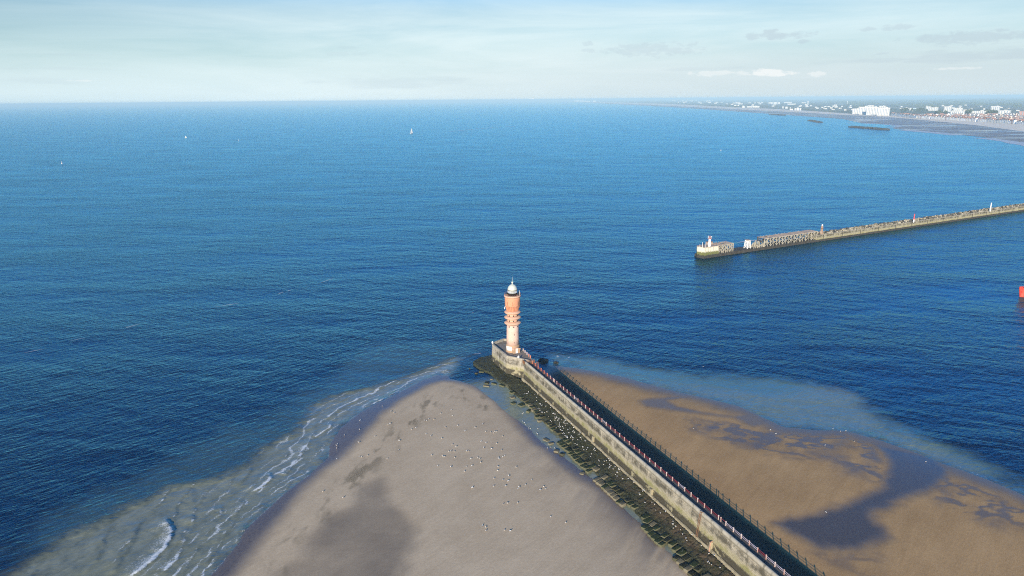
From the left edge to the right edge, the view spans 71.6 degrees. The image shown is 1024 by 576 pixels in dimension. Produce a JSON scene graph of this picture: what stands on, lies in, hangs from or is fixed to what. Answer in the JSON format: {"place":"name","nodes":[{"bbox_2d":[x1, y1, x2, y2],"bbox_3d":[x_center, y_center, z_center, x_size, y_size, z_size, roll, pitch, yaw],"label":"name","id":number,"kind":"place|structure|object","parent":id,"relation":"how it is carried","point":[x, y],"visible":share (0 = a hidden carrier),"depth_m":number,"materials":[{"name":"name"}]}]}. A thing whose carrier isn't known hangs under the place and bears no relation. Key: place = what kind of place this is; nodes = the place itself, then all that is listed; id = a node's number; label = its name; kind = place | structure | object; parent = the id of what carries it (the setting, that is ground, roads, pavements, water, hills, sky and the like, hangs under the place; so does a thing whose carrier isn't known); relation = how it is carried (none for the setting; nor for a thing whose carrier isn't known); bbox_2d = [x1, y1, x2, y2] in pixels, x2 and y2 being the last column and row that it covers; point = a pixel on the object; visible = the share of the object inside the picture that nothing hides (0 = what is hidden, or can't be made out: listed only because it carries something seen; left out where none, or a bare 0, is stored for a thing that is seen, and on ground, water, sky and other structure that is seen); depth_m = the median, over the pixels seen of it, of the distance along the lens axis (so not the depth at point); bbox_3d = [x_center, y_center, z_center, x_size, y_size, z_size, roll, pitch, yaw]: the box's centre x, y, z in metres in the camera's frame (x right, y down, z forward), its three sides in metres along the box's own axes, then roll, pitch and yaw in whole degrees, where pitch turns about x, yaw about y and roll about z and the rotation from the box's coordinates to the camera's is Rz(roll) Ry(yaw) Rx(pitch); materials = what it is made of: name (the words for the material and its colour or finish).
{"place":"outdoors","nodes":[
{"label":"outdoors","id":0,"kind":"place"},
{"bbox_2d":[0,96,1023,575],"bbox_3d":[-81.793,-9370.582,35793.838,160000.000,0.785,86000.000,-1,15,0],"label":"water","id":1,"kind":"structure","parent":0,"point":[182,426],"depth_m":460.60,"materials":[{"name":"blue liquid"}]},
{"bbox_2d":[492,338,532,377],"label":"lighthouse platform","id":2,"kind":"structure","parent":1,"relation":"in","point":[507,362],"depth_m":310.80,"materials":[{"name":"concrete"}]},
{"bbox_2d":[504,281,520,353],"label":"lighthouse","id":3,"kind":"object","parent":2,"relation":"on","point":[512,311],"visible":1,"depth_m":310.78,"materials":[{"name":"stone"}]},
{"bbox_2d":[540,359,548,363],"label":"rock","id":4,"kind":"object","parent":1,"relation":"in","point":[543,361],"visible":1,"depth_m":323.43,"materials":[{"name":"black stone"}]},
{"bbox_2d":[522,361,786,575],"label":"jetty","id":5,"kind":"object","parent":1,"relation":"in","point":[734,553],"visible":0.94,"depth_m":209.80,"materials":[{"name":"concrete"}]},
{"bbox_2d":[532,361,788,574],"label":"railing","id":6,"kind":"object","parent":5,"relation":"on","point":[749,542],"visible":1,"depth_m":208.18,"materials":[{"name":"metal"}]},
{"bbox_2d":[695,512,702,536],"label":"ladder","id":7,"kind":"object","parent":5,"relation":"on","point":[699,523],"visible":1,"depth_m":190.84,"materials":[{"name":"metal"}]},
{"bbox_2d":[696,244,718,258],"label":"pier head","id":8,"kind":"object","parent":1,"relation":"in","point":[703,252],"visible":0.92,"depth_m":532.63},
{"bbox_2d":[708,236,711,246],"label":"light tower","id":9,"kind":"structure","parent":8,"relation":"on","point":[709,241],"depth_m":528.51,"materials":[{"name":"white paint"}]},
{"bbox_2d":[694,238,815,255],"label":"pier sill","id":10,"kind":"structure","parent":1,"relation":"in","point":[737,250],"depth_m":561.76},
{"bbox_2d":[713,241,733,252],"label":"timber trestle","id":11,"kind":"object","parent":10,"relation":"on","point":[724,246],"visible":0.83,"depth_m":541.61,"materials":[{"name":"beige wood"}]},
{"bbox_2d":[751,240,766,248],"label":"broken timbers","id":12,"kind":"object","parent":10,"relation":"on","point":[754,244],"visible":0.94,"depth_m":560.04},
{"bbox_2d":[757,230,817,246],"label":"timber trestle","id":13,"kind":"object","parent":10,"relation":"on","point":[791,235],"visible":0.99,"depth_m":573.62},
{"bbox_2d":[848,126,889,129],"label":"breakwater","id":14,"kind":"object","parent":1,"relation":"in","point":[875,128],"visible":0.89,"depth_m":2628.37,"materials":[{"name":"grey stone"}]},
{"bbox_2d":[861,123,901,126],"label":"foam","id":15,"kind":"object","parent":1,"relation":"on","point":[884,124],"visible":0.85,"depth_m":2971.49,"materials":[{"name":"blue"}]},
{"bbox_2d":[810,206,1023,241],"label":"pier","id":16,"kind":"structure","parent":1,"relation":"in","point":[864,231],"depth_m":648.66,"materials":[{"name":"concrete"}]},
{"bbox_2d":[807,203,1023,237],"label":"rubble","id":17,"kind":"object","parent":16,"relation":"on","point":[910,220],"visible":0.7,"depth_m":653.23,"materials":[{"name":"stone"}]},
{"bbox_2d":[1019,286,1023,296],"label":"buoy","id":18,"kind":"object","parent":1,"relation":"on","point":[1021,291],"visible":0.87,"depth_m":421.21,"materials":[{"name":"red paint"}]},
{"bbox_2d":[0,0,1023,104],"label":"sky","id":19,"kind":"structure","parent":0,"point":[53,52],"materials":[{"name":"blue"}]},
{"bbox_2d":[211,365,1023,575],"bbox_3d":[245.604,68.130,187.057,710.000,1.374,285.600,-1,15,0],"label":"beach","id":20,"kind":"structure","parent":0,"point":[408,507],"depth_m":210.98,"materials":[{"name":"beige sand"}]},
{"bbox_2d":[473,355,734,575],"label":"stone apron","id":21,"kind":"object","parent":20,"relation":"on","point":[664,521],"visible":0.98,"depth_m":223.47,"materials":[{"name":"grey stone"}]},
{"bbox_2d":[592,466,599,471],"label":"stone block","id":22,"kind":"structure","parent":21,"relation":"on","point":[596,468],"depth_m":228.94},
{"bbox_2d":[616,490,623,495],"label":"stone block","id":23,"kind":"structure","parent":21,"relation":"on","point":[619,492],"depth_m":215.00,"materials":[{"name":"grey stone"}]},
{"bbox_2d":[626,501,633,507],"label":"stone block","id":24,"kind":"structure","parent":21,"relation":"on","point":[629,504],"depth_m":208.99,"materials":[{"name":"grey stone"}]},
{"bbox_2d":[641,514,649,519],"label":"stone block","id":25,"kind":"structure","parent":21,"relation":"on","point":[644,516],"depth_m":202.42,"materials":[{"name":"stone"}]},
{"bbox_2d":[643,517,651,524],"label":"stone block","id":26,"kind":"structure","parent":21,"relation":"on","point":[647,520],"depth_m":200.66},
{"bbox_2d":[652,525,660,531],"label":"stone block","id":27,"kind":"structure","parent":21,"relation":"on","point":[656,528],"depth_m":197.01,"materials":[{"name":"grey stone"}]},
{"bbox_2d":[668,541,677,547],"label":"stone block","id":28,"kind":"structure","parent":21,"relation":"on","point":[672,544],"depth_m":189.94,"materials":[{"name":"stone"}]},
{"bbox_2d":[676,549,686,556],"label":"stone block","id":29,"kind":"structure","parent":21,"relation":"on","point":[681,553],"depth_m":186.14,"materials":[{"name":"green stone"}]},
{"bbox_2d":[689,560,698,567],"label":"stone block","id":30,"kind":"structure","parent":21,"relation":"on","point":[693,564],"depth_m":181.49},
{"bbox_2d":[693,566,701,572],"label":"stone block","id":31,"kind":"structure","parent":21,"relation":"on","point":[697,569],"depth_m":179.81,"materials":[{"name":"grey stone"}]},
{"bbox_2d":[603,486,611,492],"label":"stone block","id":32,"kind":"structure","parent":20,"relation":"on","point":[608,488],"depth_m":216.87,"materials":[{"name":"stone"}]},
{"bbox_2d":[619,501,625,507],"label":"stone block","id":33,"kind":"structure","parent":20,"relation":"on","point":[622,504],"depth_m":209.02,"materials":[{"name":"beige stone"}]},
{"bbox_2d":[641,524,649,529],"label":"stone block","id":34,"kind":"structure","parent":20,"relation":"on","point":[644,526],"depth_m":197.74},
{"bbox_2d":[644,527,652,533],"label":"stone block","id":35,"kind":"structure","parent":20,"relation":"on","point":[647,530],"depth_m":196.31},
{"bbox_2d":[647,531,655,536],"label":"stone block","id":36,"kind":"structure","parent":20,"relation":"on","point":[651,533],"depth_m":194.60,"materials":[{"name":"grey stone"}]},
{"bbox_2d":[650,534,660,540],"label":"stone block","id":37,"kind":"structure","parent":20,"relation":"on","point":[654,537],"depth_m":193.14,"materials":[{"name":"green stone"}]},
{"bbox_2d":[654,537,663,544],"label":"stone block","id":38,"kind":"structure","parent":20,"relation":"on","point":[658,540],"depth_m":191.43,"materials":[{"name":"stone"}]},
{"bbox_2d":[658,541,665,547],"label":"stone block","id":39,"kind":"structure","parent":20,"relation":"on","point":[662,544],"depth_m":190.02,"materials":[{"name":"stone"}]},
{"bbox_2d":[661,533,668,538],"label":"stone block","id":40,"kind":"structure","parent":20,"relation":"on","point":[664,535],"depth_m":193.48,"materials":[{"name":"green stone"}]},
{"bbox_2d":[663,537,671,544],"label":"stone block","id":41,"kind":"structure","parent":20,"relation":"on","point":[666,540],"depth_m":191.54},
{"bbox_2d":[671,545,680,552],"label":"stone block","id":42,"kind":"structure","parent":20,"relation":"on","point":[675,549],"depth_m":187.93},
{"bbox_2d":[672,555,680,561],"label":"stone block","id":43,"kind":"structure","parent":20,"relation":"on","point":[675,558],"depth_m":184.32,"materials":[{"name":"grey stone"}]},
{"bbox_2d":[676,558,684,564],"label":"stone block","id":44,"kind":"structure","parent":20,"relation":"on","point":[679,561],"depth_m":182.86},
{"bbox_2d":[679,562,687,569],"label":"stone block","id":45,"kind":"structure","parent":20,"relation":"on","point":[682,565],"depth_m":181.10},
{"bbox_2d":[681,554,691,561],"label":"stone block","id":46,"kind":"object","parent":20,"relation":"on","point":[686,557],"depth_m":184.42,"materials":[{"name":"green stone"}]},
{"bbox_2d":[683,565,692,572],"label":"stone block","id":47,"kind":"object","parent":20,"relation":"on","point":[688,568],"depth_m":179.75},
{"bbox_2d":[687,570,696,575],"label":"stone block","id":48,"kind":"object","parent":20,"relation":"on","point":[691,573],"depth_m":178.22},
{"bbox_2d":[744,239,750,248],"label":"lattice tower","id":49,"kind":"structure","parent":0,"point":[747,244],"depth_m":554.55,"materials":[{"name":"white metal"}]},
{"bbox_2d":[511,100,1023,130],"bbox_3d":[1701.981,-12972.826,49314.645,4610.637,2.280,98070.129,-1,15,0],"label":"dry beach","id":50,"kind":"structure","parent":0,"point":[1017,127],"depth_m":4771.76,"materials":[{"name":"beige sand"}]},
{"bbox_2d":[513,100,1023,141],"bbox_3d":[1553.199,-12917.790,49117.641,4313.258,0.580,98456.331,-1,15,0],"label":"wet beach","id":51,"kind":"structure","parent":0,"point":[960,129],"depth_m":3010.61,"materials":[{"name":"grey sand"}]},
{"bbox_2d":[902,130,1023,145],"bbox_3d":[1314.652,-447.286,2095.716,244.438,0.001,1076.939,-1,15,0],"label":"foam","id":52,"kind":"object","parent":51,"relation":"on","point":[1014,142],"visible":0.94,"depth_m":1978.19,"materials":[{"name":"blue"}]},
{"bbox_2d":[552,97,1023,115],"bbox_3d":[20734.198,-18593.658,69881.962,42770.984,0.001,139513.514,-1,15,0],"label":"land","id":53,"kind":"structure","parent":0,"point":[819,104],"depth_m":14256.74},
{"bbox_2d":[852,108,858,113],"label":"apartment block","id":54,"kind":"structure","parent":53,"relation":"on","point":[855,110],"depth_m":4821.42,"materials":[{"name":"white paint"}]},
{"bbox_2d":[859,106,866,113],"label":"apartment block","id":55,"kind":"structure","parent":53,"relation":"on","point":[862,110],"depth_m":4633.40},
{"bbox_2d":[866,106,878,114],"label":"apartment block","id":56,"kind":"structure","parent":53,"relation":"on","point":[871,110],"depth_m":4508.67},
{"bbox_2d":[877,107,889,115],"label":"apartment block","id":57,"kind":"structure","parent":53,"relation":"on","point":[885,111],"depth_m":4336.70,"materials":[{"name":"white paint"}]},
{"bbox_2d":[783,98,1023,106],"bbox_3d":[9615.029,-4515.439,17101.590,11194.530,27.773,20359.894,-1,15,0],"label":"woodland","id":58,"kind":"object","parent":53,"relation":"on","point":[963,102],"visible":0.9,"depth_m":12862.03,"materials":[{"name":"green plant"}]},
{"bbox_2d":[929,107,937,110],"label":"apartment block","id":59,"kind":"structure","parent":53,"relation":"on","point":[933,108],"depth_m":5621.71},
{"bbox_2d":[943,106,951,111],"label":"apartment block","id":60,"kind":"structure","parent":53,"relation":"on","point":[948,108],"depth_m":5208.03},
{"bbox_2d":[950,111,964,113],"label":"apartment block","id":61,"kind":"structure","parent":53,"relation":"on","point":[957,112],"depth_m":4334.45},
{"bbox_2d":[953,107,962,110],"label":"apartment block","id":62,"kind":"structure","parent":53,"relation":"on","point":[958,109],"depth_m":4821.92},
{"bbox_2d":[972,110,985,113],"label":"apartment block","id":63,"kind":"structure","parent":53,"relation":"on","point":[982,111],"depth_m":4367.53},
{"bbox_2d":[991,106,999,109],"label":"apartment block","id":64,"kind":"structure","parent":53,"relation":"on","point":[995,107],"depth_m":4729.99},
{"bbox_2d":[998,110,1011,113],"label":"apartment block","id":65,"kind":"structure","parent":53,"relation":"on","point":[1003,111],"depth_m":4466.03,"materials":[{"name":"white concrete"}]},
{"bbox_2d":[920,113,1023,119],"bbox_3d":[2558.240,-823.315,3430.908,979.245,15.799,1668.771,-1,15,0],"label":"houses","id":66,"kind":"structure","parent":0,"point":[1001,115],"depth_m":3847.91,"materials":[{"name":"brick"}]}
]}

